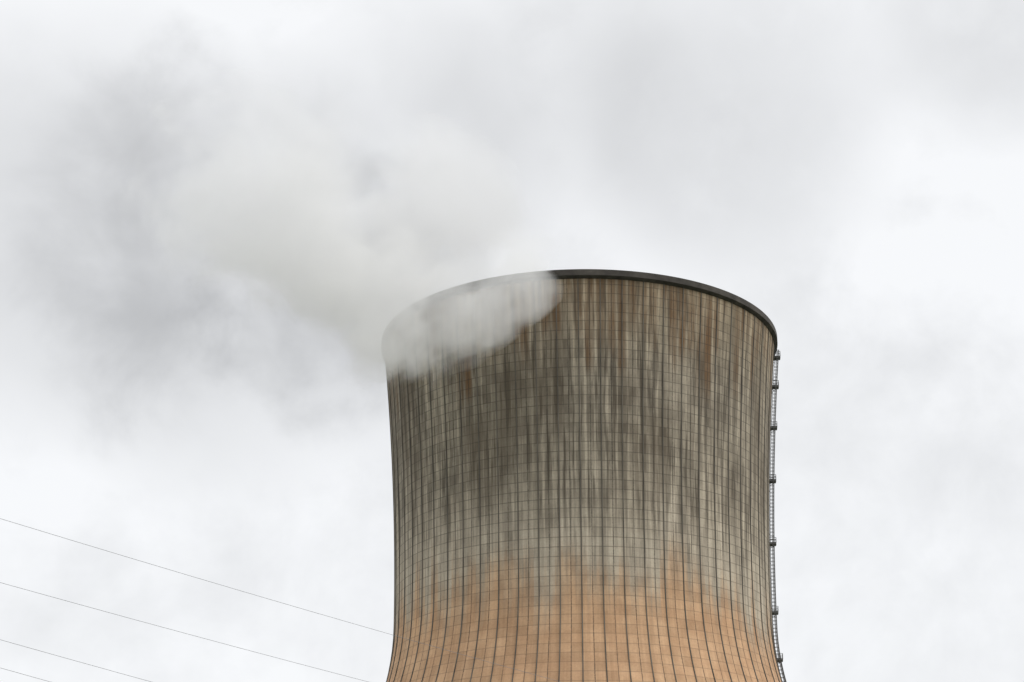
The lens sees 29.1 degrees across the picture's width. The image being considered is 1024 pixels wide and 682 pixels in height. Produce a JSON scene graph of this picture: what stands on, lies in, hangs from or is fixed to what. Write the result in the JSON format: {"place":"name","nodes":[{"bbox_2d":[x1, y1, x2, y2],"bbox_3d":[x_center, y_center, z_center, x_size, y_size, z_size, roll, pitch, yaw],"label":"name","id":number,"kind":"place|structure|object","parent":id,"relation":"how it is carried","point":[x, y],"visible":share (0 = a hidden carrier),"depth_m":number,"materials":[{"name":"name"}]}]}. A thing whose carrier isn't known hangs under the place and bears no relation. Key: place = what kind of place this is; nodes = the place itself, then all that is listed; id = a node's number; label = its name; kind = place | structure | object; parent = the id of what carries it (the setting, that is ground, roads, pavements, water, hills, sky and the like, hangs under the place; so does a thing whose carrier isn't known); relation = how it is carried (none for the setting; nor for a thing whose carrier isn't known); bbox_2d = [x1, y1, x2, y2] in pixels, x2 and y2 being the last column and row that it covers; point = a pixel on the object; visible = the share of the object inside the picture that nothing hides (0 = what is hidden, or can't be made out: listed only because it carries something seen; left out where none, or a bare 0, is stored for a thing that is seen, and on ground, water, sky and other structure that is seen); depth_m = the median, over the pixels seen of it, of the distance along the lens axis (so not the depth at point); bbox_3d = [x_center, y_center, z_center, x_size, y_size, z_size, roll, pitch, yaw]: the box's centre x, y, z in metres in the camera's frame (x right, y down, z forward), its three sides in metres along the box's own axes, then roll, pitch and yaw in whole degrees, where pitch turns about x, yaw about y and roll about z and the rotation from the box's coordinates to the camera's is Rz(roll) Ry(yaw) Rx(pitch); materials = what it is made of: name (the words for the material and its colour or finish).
{"place":"outdoors","nodes":[
{"label":"outdoors","id":0,"kind":"place"},
{"bbox_2d":[0,0,1023,681],"label":"sky","id":1,"kind":"structure","parent":0,"point":[216,216],"materials":[{"name":"white"}]},
{"label":"ground","id":2,"kind":"structure","parent":0,"visible":0},
{"bbox_2d":[385,278,780,681],"bbox_3d":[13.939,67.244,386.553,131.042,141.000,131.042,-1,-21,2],"label":"cooling tower","id":3,"kind":"structure","parent":2,"relation":"on","point":[594,661],"depth_m":368.30,"materials":[{"name":"concrete"}]},
{"bbox_2d":[381,269,777,360],"bbox_3d":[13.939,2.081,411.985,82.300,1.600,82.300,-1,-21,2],"label":"tower rim","id":4,"kind":"object","parent":3,"relation":"attached to","point":[415,307],"visible":0.48,"depth_m":378.72,"materials":[{"name":"grey concrete"}]},
{"bbox_2d":[384,278,781,681],"bbox_3d":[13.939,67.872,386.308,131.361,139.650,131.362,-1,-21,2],"label":"vertical ribs","id":5,"kind":"object","parent":3,"relation":"attached to","point":[580,493],"visible":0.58,"depth_m":371.95,"materials":[{"name":"grey concrete"}]},
{"bbox_2d":[770,350,786,681],"bbox_3d":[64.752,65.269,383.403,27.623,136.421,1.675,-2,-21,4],"label":"access ladder","id":6,"kind":"object","parent":3,"relation":"attached to","point":[773,481],"visible":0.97,"depth_m":395.38,"materials":[{"name":"metal"}]},
{"bbox_3d":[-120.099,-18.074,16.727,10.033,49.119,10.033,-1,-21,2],"label":"pylon","id":7,"kind":"object","parent":2,"relation":"on","visible":0},
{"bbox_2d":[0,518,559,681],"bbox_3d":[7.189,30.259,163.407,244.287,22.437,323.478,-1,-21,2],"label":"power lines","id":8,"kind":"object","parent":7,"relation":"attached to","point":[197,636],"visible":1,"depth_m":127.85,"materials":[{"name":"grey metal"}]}
]}

